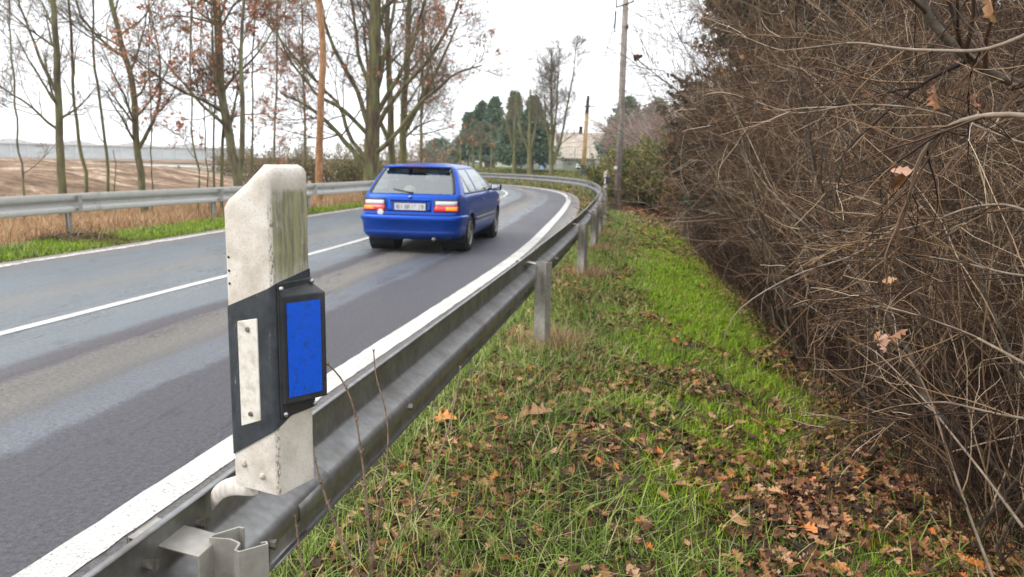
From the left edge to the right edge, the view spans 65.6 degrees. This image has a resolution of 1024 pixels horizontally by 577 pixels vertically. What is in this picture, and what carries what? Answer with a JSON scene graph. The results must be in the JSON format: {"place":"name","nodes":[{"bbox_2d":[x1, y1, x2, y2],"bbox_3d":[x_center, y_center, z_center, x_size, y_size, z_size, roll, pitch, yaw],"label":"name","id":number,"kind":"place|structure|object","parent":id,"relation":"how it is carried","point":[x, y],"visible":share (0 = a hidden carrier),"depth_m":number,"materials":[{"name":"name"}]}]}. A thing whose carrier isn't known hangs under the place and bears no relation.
{"place":"outdoors","nodes":[
{"label":"outdoors","id":0,"kind":"place"},
{"bbox_2d":[0,173,579,576],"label":"road","id":1,"kind":"structure","parent":0,"point":[105,412],"depth_m":6.16,"materials":[{"name":"asphalt"}]},
{"bbox_2d":[0,208,362,266],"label":"road edge line","id":2,"kind":"object","parent":1,"relation":"on","point":[2,265],"visible":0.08,"depth_m":12.54,"materials":[{"name":"paint"}]},
{"bbox_2d":[0,185,507,334],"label":"road centre line","id":3,"kind":"object","parent":1,"relation":"on","point":[101,307],"visible":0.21,"depth_m":7.93,"materials":[{"name":"paint"}]},
{"bbox_2d":[12,183,570,576],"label":"road edge line","id":4,"kind":"object","parent":1,"relation":"on","point":[71,555],"visible":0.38,"depth_m":3.56,"materials":[{"name":"paint"}]},
{"bbox_2d":[361,163,501,250],"bbox_3d":[-1.303,-1.527,14.325,2.040,1.451,4.159,2,9,8],"label":"hatchback car","id":5,"kind":"object","parent":1,"relation":"on","point":[453,211],"visible":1,"depth_m":12.56,"materials":[{"name":"blue paint"}]},
{"bbox_2d":[0,0,1013,161],"label":"sky","id":6,"kind":"structure","parent":0,"point":[525,24],"materials":[{"name":"white"}]},
{"bbox_2d":[0,158,1023,576],"bbox_3d":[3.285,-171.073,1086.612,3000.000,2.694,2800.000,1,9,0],"label":"ground","id":7,"kind":"structure","parent":0,"point":[40,178],"depth_m":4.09,"materials":[{"name":"plant"}]},
{"bbox_2d":[0,0,72,222],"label":"sapling","id":8,"kind":"object","parent":7,"relation":"on","point":[9,9],"visible":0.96,"depth_m":17.60,"materials":[{"name":"brown plant"}]},
{"bbox_2d":[24,0,90,217],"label":"bare tree","id":9,"kind":"object","parent":7,"relation":"on","point":[86,187],"visible":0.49,"depth_m":19.59,"materials":[{"name":"brown plant"}]},
{"bbox_2d":[0,0,124,220],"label":"bare tree","id":10,"kind":"object","parent":7,"relation":"on","point":[56,95],"visible":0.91,"depth_m":18.42,"materials":[{"name":"brown plant"}]},
{"bbox_2d":[15,217,148,245],"bbox_3d":[-7.283,-0.800,13.254,2.266,0.745,1.686,1,9,0],"label":"grass heap","id":11,"kind":"object","parent":7,"relation":"on","point":[64,236],"depth_m":13.12,"materials":[{"name":"plant"}]},
{"bbox_2d":[42,0,153,213],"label":"bare tree","id":12,"kind":"object","parent":7,"relation":"on","point":[104,136],"visible":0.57,"depth_m":20.43,"materials":[{"name":"brown plant"}]},
{"bbox_2d":[17,0,208,213],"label":"bare tree","id":13,"kind":"object","parent":7,"relation":"on","point":[138,144],"visible":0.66,"depth_m":19.15,"materials":[{"name":"brown plant"}]},
{"bbox_2d":[0,138,254,160],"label":"greenhouse","id":14,"kind":"object","parent":7,"relation":"on","point":[8,148],"visible":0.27,"depth_m":113.50,"materials":[{"name":"white glass"}]},
{"bbox_2d":[122,7,188,212],"bbox_3d":[-9.324,-4.527,20.693,1.615,5.593,1.415,-6,11,-36],"label":"sapling","id":15,"kind":"object","parent":7,"relation":"on","point":[151,102],"visible":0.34,"depth_m":20.52,"materials":[{"name":"brown plant"}]},
{"bbox_2d":[0,201,363,262],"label":"verge grass","id":16,"kind":"structure","parent":7,"relation":"on","point":[62,246],"depth_m":13.89,"materials":[{"name":"plant"}]},
{"bbox_2d":[0,185,364,244],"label":"dry grass","id":17,"kind":"structure","parent":7,"relation":"on","point":[10,228],"depth_m":17.13,"materials":[{"name":"plant"}]},
{"bbox_2d":[152,0,222,217],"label":"sapling","id":18,"kind":"object","parent":7,"relation":"on","point":[182,27],"visible":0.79,"depth_m":18.44,"materials":[{"name":"brown plant"}]},
{"bbox_2d":[84,0,308,185],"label":"oak tree","id":19,"kind":"object","parent":7,"relation":"on","point":[216,59],"visible":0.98,"depth_m":18.58,"materials":[{"name":"brown plant"}]},
{"bbox_2d":[174,0,225,210],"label":"sapling","id":20,"kind":"object","parent":7,"relation":"on","point":[203,103],"visible":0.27,"depth_m":19.59,"materials":[{"name":"brown plant"}]},
{"bbox_2d":[0,162,431,234],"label":"guard rail","id":21,"kind":"object","parent":7,"relation":"on","point":[68,205],"visible":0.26,"depth_m":15.40,"materials":[{"name":"metal"}]},
{"bbox_2d":[196,4,247,212],"bbox_3d":[-6.946,-5.854,18.957,1.486,8.565,1.157,1,9,0],"label":"sapling","id":22,"kind":"object","parent":7,"relation":"on","point":[222,161],"visible":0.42,"depth_m":19.43,"materials":[{"name":"brown plant"}]},
{"bbox_2d":[202,0,253,207],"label":"sapling","id":23,"kind":"object","parent":7,"relation":"on","point":[213,149],"visible":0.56,"depth_m":19.21,"materials":[{"name":"brown plant"}]},
{"bbox_2d":[191,137,286,179],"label":"brush thicket","id":24,"kind":"object","parent":7,"relation":"on","point":[225,163],"visible":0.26,"depth_m":39.04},
{"bbox_2d":[227,1,277,178],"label":"sapling","id":25,"kind":"object","parent":7,"relation":"on","point":[252,139],"visible":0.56,"depth_m":19.89,"materials":[{"name":"brown plant"}]},
{"bbox_2d":[224,137,329,183],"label":"brush thicket","id":26,"kind":"object","parent":7,"relation":"on","point":[256,169],"visible":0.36,"depth_m":37.41,"materials":[{"name":"plant"}]},
{"bbox_2d":[250,2,308,164],"bbox_3d":[-10.262,-8.358,35.158,2.480,8.258,2.772,1,9,0],"label":"bare tree","id":27,"kind":"object","parent":7,"relation":"on","point":[269,70],"visible":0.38,"depth_m":35.04,"materials":[{"name":"brown plant"}]},
{"bbox_2d":[293,514,307,576],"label":"bare shoot","id":28,"kind":"object","parent":7,"relation":"on","point":[300,557],"visible":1,"depth_m":1.55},
{"bbox_2d":[275,3,327,169],"bbox_3d":[-8.565,-7.920,33.269,2.316,8.301,3.067,5,10,20],"label":"bare tree","id":29,"kind":"object","parent":7,"relation":"on","point":[304,145],"visible":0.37,"depth_m":32.96,"materials":[{"name":"brown plant"}]},
{"bbox_2d":[257,133,363,183],"bbox_3d":[-9.652,-6.099,38.543,5.027,2.718,4.912,-4,11,-31],"label":"brush thicket","id":30,"kind":"object","parent":7,"relation":"on","point":[308,170],"visible":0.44,"depth_m":38.05,"materials":[{"name":"plant"}]},
{"bbox_2d":[315,0,325,201],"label":"utility pole","id":31,"kind":"object","parent":7,"relation":"on","point":[320,118],"visible":0.84,"depth_m":25.33,"materials":[{"name":"wood"}]},
{"bbox_2d":[298,141,363,182],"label":"brush thicket","id":32,"kind":"object","parent":7,"relation":"on","point":[328,174],"visible":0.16,"depth_m":39.19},
{"bbox_2d":[313,446,359,576],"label":"bare shoot","id":33,"kind":"object","parent":7,"relation":"on","point":[352,563],"visible":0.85,"depth_m":1.70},
{"bbox_2d":[82,162,607,576],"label":"guard rail","id":34,"kind":"object","parent":7,"relation":"on","point":[231,536],"visible":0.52,"depth_m":2.45,"materials":[{"name":"metal"}]},
{"bbox_2d":[209,164,326,510],"bbox_3d":[-0.520,0.135,1.508,0.359,0.737,0.113,7,11,32],"label":"delineator post","id":35,"kind":"object","parent":34,"relation":"attached to","point":[277,335],"visible":1,"depth_m":1.41,"materials":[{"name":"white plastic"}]},
{"bbox_2d":[566,191,675,254],"bbox_3d":[1.370,-0.844,10.156,1.741,0.875,0.692,-4,10,-31],"label":"dark twig","id":36,"kind":"object","parent":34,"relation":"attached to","point":[628,226],"visible":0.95,"depth_m":10.29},
{"bbox_2d":[326,361,372,576],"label":"bare shoot","id":37,"kind":"object","parent":7,"relation":"on","point":[367,515],"visible":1,"depth_m":1.84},
{"bbox_2d":[323,152,388,181],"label":"brush thicket","id":38,"kind":"object","parent":7,"relation":"on","point":[345,173],"visible":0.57,"depth_m":36.06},
{"bbox_2d":[222,0,530,196],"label":"oak tree","id":39,"kind":"object","parent":7,"relation":"on","point":[373,119],"visible":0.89,"depth_m":28.85,"materials":[{"name":"plant"}]},
{"bbox_2d":[369,349,389,576],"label":"bare shoot","id":40,"kind":"object","parent":7,"relation":"on","point":[379,513],"visible":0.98,"depth_m":1.89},
{"bbox_2d":[327,0,432,178],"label":"bare tree","id":41,"kind":"object","parent":7,"relation":"on","point":[391,152],"visible":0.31,"depth_m":31.96,"materials":[{"name":"plant"}]},
{"bbox_2d":[333,122,448,179],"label":"brush thicket","id":42,"kind":"object","parent":7,"relation":"on","point":[386,159],"visible":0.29,"depth_m":43.27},
{"bbox_2d":[376,366,460,576],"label":"bare shoot","id":43,"kind":"object","parent":7,"relation":"on","point":[396,538],"visible":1,"depth_m":2.03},
{"bbox_2d":[381,135,465,184],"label":"brush thicket","id":44,"kind":"object","parent":7,"relation":"on","point":[417,159],"visible":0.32,"depth_m":47.26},
{"bbox_2d":[396,1,454,171],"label":"bare tree","id":45,"kind":"object","parent":7,"relation":"on","point":[421,150],"visible":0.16,"depth_m":37.02,"materials":[{"name":"brown plant"}]},
{"bbox_2d":[359,0,503,172],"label":"bare tree","id":46,"kind":"object","parent":7,"relation":"on","point":[403,114],"visible":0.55,"depth_m":32.60,"materials":[{"name":"plant"}]},
{"bbox_2d":[425,443,443,576],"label":"bare shoot","id":47,"kind":"object","parent":7,"relation":"on","point":[430,523],"visible":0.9,"depth_m":2.23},
{"bbox_2d":[417,137,455,163],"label":"bush","id":48,"kind":"object","parent":7,"relation":"on","point":[438,140],"visible":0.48,"depth_m":116.77,"materials":[{"name":"green plant"}]},
{"bbox_2d":[451,129,469,164],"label":"bare tree","id":49,"kind":"object","parent":7,"relation":"on","point":[460,150],"visible":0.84,"depth_m":70.90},
{"bbox_2d":[446,111,490,165],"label":"spruce tree","id":50,"kind":"object","parent":7,"relation":"on","point":[465,149],"visible":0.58,"depth_m":81.82,"materials":[{"name":"green plant"}]},
{"bbox_2d":[463,125,482,167],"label":"bare tree","id":51,"kind":"object","parent":7,"relation":"on","point":[473,145],"visible":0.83,"depth_m":71.76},
{"bbox_2d":[472,122,488,167],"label":"bare tree","id":52,"kind":"object","parent":7,"relation":"on","point":[478,132],"visible":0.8,"depth_m":72.70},
{"bbox_2d":[473,99,496,165],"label":"spruce tree","id":53,"kind":"object","parent":7,"relation":"on","point":[479,110],"visible":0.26,"depth_m":83.63,"materials":[{"name":"green plant"}]},
{"bbox_2d":[470,95,509,167],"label":"spruce tree","id":54,"kind":"object","parent":7,"relation":"on","point":[493,114],"visible":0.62,"depth_m":81.65,"materials":[{"name":"green plant"}]},
{"bbox_2d":[485,122,498,167],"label":"bare tree","id":55,"kind":"object","parent":7,"relation":"on","point":[492,148],"visible":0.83,"depth_m":73.82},
{"bbox_2d":[489,90,525,169],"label":"spruce tree","id":56,"kind":"object","parent":7,"relation":"on","point":[502,143],"visible":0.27,"depth_m":64.27,"materials":[{"name":"green plant"}]},
{"bbox_2d":[498,89,525,173],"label":"bare tree","id":57,"kind":"object","parent":7,"relation":"on","point":[513,143],"visible":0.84,"depth_m":60.88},
{"bbox_2d":[499,72,542,174],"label":"bare tree","id":58,"kind":"object","parent":7,"relation":"on","point":[529,156],"visible":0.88,"depth_m":58.85,"materials":[{"name":"plant"}]},
{"bbox_2d":[397,168,669,232],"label":"bank leaves","id":59,"kind":"object","parent":7,"relation":"on","point":[583,204],"visible":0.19,"depth_m":51.65,"materials":[{"name":"plant"}]},
{"bbox_2d":[519,402,551,416],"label":"fallen leaf","id":60,"kind":"object","parent":7,"relation":"on","point":[532,407],"visible":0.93,"depth_m":4.36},
{"bbox_2d":[501,95,572,172],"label":"spruce tree","id":61,"kind":"object","parent":7,"relation":"on","point":[540,146],"visible":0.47,"depth_m":62.21,"materials":[{"name":"green plant"}]},
{"bbox_2d":[427,167,658,232],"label":"bank grass","id":62,"kind":"structure","parent":7,"relation":"on","point":[545,186],"depth_m":53.84,"materials":[{"name":"plant"}]},
{"bbox_2d":[526,31,589,175],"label":"bare tree","id":63,"kind":"object","parent":7,"relation":"on","point":[551,78],"visible":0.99,"depth_m":54.34,"materials":[{"name":"plant"}]},
{"bbox_2d":[488,229,636,360],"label":"tussocks","id":64,"kind":"object","parent":7,"relation":"on","point":[557,334],"visible":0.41,"depth_m":6.31,"materials":[{"name":"plant"}]},
{"bbox_2d":[548,132,611,168],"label":"barn","id":65,"kind":"structure","parent":7,"relation":"on","point":[569,147],"depth_m":95.92,"materials":[{"name":"white"}]},
{"bbox_2d":[579,96,595,174],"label":"utility pole","id":66,"kind":"object","parent":7,"relation":"on","point":[584,152],"visible":0.71,"depth_m":56.85,"materials":[{"name":"black"}]},
{"bbox_2d":[575,148,632,198],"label":"evergreen shrub","id":67,"kind":"object","parent":7,"relation":"on","point":[589,176],"visible":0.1,"depth_m":33.53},
{"bbox_2d":[593,95,642,157],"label":"pine tree","id":68,"kind":"object","parent":7,"relation":"on","point":[599,151],"visible":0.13,"depth_m":71.82,"materials":[{"name":"green plant"}]},
{"bbox_2d":[580,105,663,161],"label":"bare shrub","id":69,"kind":"object","parent":7,"relation":"on","point":[604,141],"visible":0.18,"depth_m":50.47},
{"bbox_2d":[613,0,633,209],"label":"utility pole","id":70,"kind":"object","parent":7,"relation":"on","point":[618,166],"visible":0.87,"depth_m":25.22,"materials":[{"name":"grey wood"}]},
{"bbox_2d":[589,130,679,208],"bbox_3d":[5.758,-4.554,29.654,6.033,3.150,6.242,1,9,0],"label":"evergreen shrub","id":71,"kind":"object","parent":7,"relation":"on","point":[627,180],"visible":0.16,"depth_m":29.08,"materials":[{"name":"plant"}]},
{"bbox_2d":[600,102,678,153],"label":"bare shrub","id":72,"kind":"object","parent":7,"relation":"on","point":[624,140],"visible":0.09,"depth_m":46.85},
{"bbox_2d":[606,89,695,153],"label":"bare shrub","id":73,"kind":"object","parent":7,"relation":"on","point":[646,127],"visible":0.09,"depth_m":41.02,"materials":[{"name":"plant"}]},
{"bbox_2d":[611,201,706,261],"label":"leaf litter","id":74,"kind":"object","parent":7,"relation":"on","point":[640,212],"visible":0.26,"depth_m":19.45,"materials":[{"name":"plant"}]},
{"bbox_2d":[610,124,710,214],"bbox_3d":[6.214,-4.034,27.345,5.519,3.375,6.258,1,9,0],"label":"evergreen shrub","id":75,"kind":"object","parent":7,"relation":"on","point":[658,173],"visible":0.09,"depth_m":26.99,"materials":[{"name":"plant"}]},
{"bbox_2d":[301,229,1023,576],"bbox_3d":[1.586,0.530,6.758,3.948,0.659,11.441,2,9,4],"label":"fallen leaves","id":76,"kind":"object","parent":7,"relation":"on","point":[690,454],"depth_m":4.10,"materials":[{"name":"plant"}]},
{"bbox_2d":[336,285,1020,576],"bbox_3d":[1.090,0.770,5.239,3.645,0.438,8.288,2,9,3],"label":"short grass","id":77,"kind":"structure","parent":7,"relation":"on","point":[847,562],"depth_m":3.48,"materials":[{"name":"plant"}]},
{"bbox_2d":[654,85,705,235],"bbox_3d":[4.222,-3.038,19.220,1.423,4.040,1.627,1,9,0],"label":"dead conifer","id":78,"kind":"object","parent":7,"relation":"on","point":[664,218],"visible":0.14,"depth_m":19.33,"materials":[{"name":"brown plant"}]},
{"bbox_2d":[460,222,939,576],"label":"grass","id":79,"kind":"structure","parent":7,"relation":"on","point":[681,281],"depth_m":6.17,"materials":[{"name":"plant"}]},
{"bbox_2d":[665,0,755,159],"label":"dead conifer","id":80,"kind":"object","parent":7,"relation":"on","point":[707,74],"visible":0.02,"depth_m":16.86,"materials":[{"name":"brown plant"}]},
{"bbox_2d":[611,0,852,266],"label":"hedge shrub","id":81,"kind":"object","parent":7,"relation":"on","point":[680,128],"visible":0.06,"depth_m":13.54,"materials":[{"name":"plant"}]},
{"bbox_2d":[729,510,748,526],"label":"fallen leaf","id":82,"kind":"object","parent":7,"relation":"on","point":[738,521],"visible":0.86,"depth_m":3.40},
{"bbox_2d":[648,0,838,234],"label":"bush","id":83,"kind":"object","parent":7,"relation":"on","point":[688,106],"visible":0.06,"depth_m":13.41,"materials":[{"name":"brown plant"}]},
{"bbox_2d":[579,1,1018,286],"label":"hedge shrub","id":84,"kind":"object","parent":7,"relation":"on","point":[669,125],"visible":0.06,"depth_m":10.91,"materials":[{"name":"plant"}]},
{"bbox_2d":[563,89,784,246],"bbox_3d":[1.890,-1.428,9.481,2.829,1.912,1.449,4,9,18],"label":"dark branch","id":85,"kind":"object","parent":84,"relation":"attached to","point":[655,153],"visible":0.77,"depth_m":9.55,"materials":[{"name":"plant"}]},
{"bbox_2d":[632,0,1023,481],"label":"hedge shrub","id":86,"kind":"object","parent":7,"relation":"on","point":[758,219],"visible":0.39,"depth_m":6.46,"materials":[{"name":"plant"}]},
{"bbox_2d":[565,0,813,204],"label":"rising branch","id":87,"kind":"object","parent":86,"relation":"attached to","point":[685,116],"visible":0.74,"depth_m":8.11,"materials":[{"name":"plant"}]},
{"bbox_2d":[568,149,813,274],"bbox_3d":[1.484,-0.670,7.104,2.270,1.175,1.353,5,10,26],"label":"wispy branch","id":88,"kind":"object","parent":86,"relation":"attached to","point":[700,220],"visible":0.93,"depth_m":7.18,"materials":[{"name":"plant"}]},
{"bbox_2d":[609,0,865,146],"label":"dark branch","id":89,"kind":"object","parent":86,"relation":"attached to","point":[726,15],"visible":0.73,"depth_m":7.43,"materials":[{"name":"plant"}]},
{"bbox_2d":[637,0,1023,360],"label":"hedge shrub","id":90,"kind":"object","parent":7,"relation":"on","point":[760,118],"visible":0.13,"depth_m":8.18,"materials":[{"name":"plant"}]},
{"bbox_2d":[585,0,782,171],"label":"sky branch","id":91,"kind":"object","parent":90,"relation":"attached to","point":[663,20],"visible":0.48,"depth_m":8.94,"materials":[{"name":"plant"}]},
{"bbox_2d":[657,183,1023,576],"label":"shoots","id":92,"kind":"object","parent":7,"relation":"on","point":[836,349],"visible":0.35,"depth_m":4.63,"materials":[{"name":"plant"}]},
{"bbox_2d":[685,0,1023,571],"bbox_3d":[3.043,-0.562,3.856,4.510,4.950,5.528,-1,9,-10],"label":"hedge shrub","id":93,"kind":"object","parent":7,"relation":"on","point":[1005,346],"visible":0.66,"depth_m":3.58,"materials":[{"name":"plant"}]},
{"bbox_2d":[723,206,922,412],"bbox_3d":[1.303,0.083,3.242,0.935,0.834,0.256,-1,9,-11],"label":"drooping branch","id":94,"kind":"object","parent":93,"relation":"attached to","point":[892,228],"visible":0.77,"depth_m":3.17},
{"bbox_2d":[794,339,853,483],"bbox_3d":[1.536,0.646,3.832,0.288,0.903,0.407,4,9,17],"label":"hanging twig","id":95,"kind":"object","parent":93,"relation":"hanging from","point":[816,412],"visible":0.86,"depth_m":3.94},
{"bbox_2d":[682,0,1023,195],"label":"curved branch","id":96,"kind":"object","parent":93,"relation":"attached to","point":[999,134],"visible":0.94,"depth_m":2.40,"materials":[{"name":"plant"}]},
{"bbox_2d":[926,85,940,108],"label":"hanging leaf","id":97,"kind":"object","parent":96,"relation":"hanging from","point":[933,100],"visible":1,"depth_m":1.95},
{"bbox_2d":[700,0,1023,220],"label":"arching branch","id":98,"kind":"object","parent":93,"relation":"attached to","point":[978,50],"visible":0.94,"depth_m":2.19,"materials":[{"name":"plant"}]},
{"bbox_2d":[775,112,1023,357],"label":"forked branch","id":99,"kind":"object","parent":98,"relation":"attached to","point":[942,130],"visible":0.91,"depth_m":1.78,"materials":[{"name":"plant"}]},
{"bbox_2d":[889,174,908,191],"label":"hanging leaf","id":100,"kind":"object","parent":99,"relation":"hanging from","point":[897,182],"visible":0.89,"depth_m":1.88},
{"bbox_2d":[743,112,1023,357],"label":"crossing twig","id":101,"kind":"object","parent":93,"relation":"attached to","point":[1020,275],"visible":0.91,"depth_m":1.98,"materials":[{"name":"plant"}]},
{"bbox_2d":[762,175,1023,363],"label":"horizontal twig","id":102,"kind":"object","parent":93,"relation":"attached to","point":[1008,206],"visible":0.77,"depth_m":2.03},
{"bbox_2d":[784,265,1023,462],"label":"branch","id":103,"kind":"object","parent":102,"relation":"attached to","point":[963,333],"visible":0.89,"depth_m":2.08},
{"bbox_2d":[877,334,892,352],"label":"hanging leaf","id":104,"kind":"object","parent":103,"relation":"hanging from","point":[884,339],"visible":0.91,"depth_m":2.35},
{"bbox_2d":[748,303,1023,524],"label":"crossing twig","id":105,"kind":"object","parent":103,"relation":"attached to","point":[845,417],"visible":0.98,"depth_m":2.38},
{"bbox_2d":[808,296,1023,529],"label":"leaning stem","id":106,"kind":"object","parent":93,"relation":"attached to","point":[1016,518],"visible":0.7,"depth_m":2.96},
{"bbox_2d":[815,0,1023,229],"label":"thick limb","id":107,"kind":"object","parent":93,"relation":"attached to","point":[937,28],"visible":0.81,"depth_m":2.77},
{"bbox_2d":[831,283,1023,576],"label":"leaning stem","id":108,"kind":"object","parent":93,"relation":"attached to","point":[962,497],"visible":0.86,"depth_m":2.72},
{"bbox_2d":[698,0,1015,229],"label":"conifer tree","id":109,"kind":"object","parent":7,"relation":"on","point":[829,6],"visible":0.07,"depth_m":11.17,"materials":[{"name":"brown plant"}]},
{"bbox_2d":[771,0,1023,320],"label":"shrub","id":110,"kind":"object","parent":7,"relation":"on","point":[899,75],"visible":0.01,"depth_m":9.07,"materials":[{"name":"brown plant"}]},
{"bbox_2d":[981,0,996,22],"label":"hanging leaf","id":111,"kind":"object","parent":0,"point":[987,9],"visible":1,"depth_m":1.54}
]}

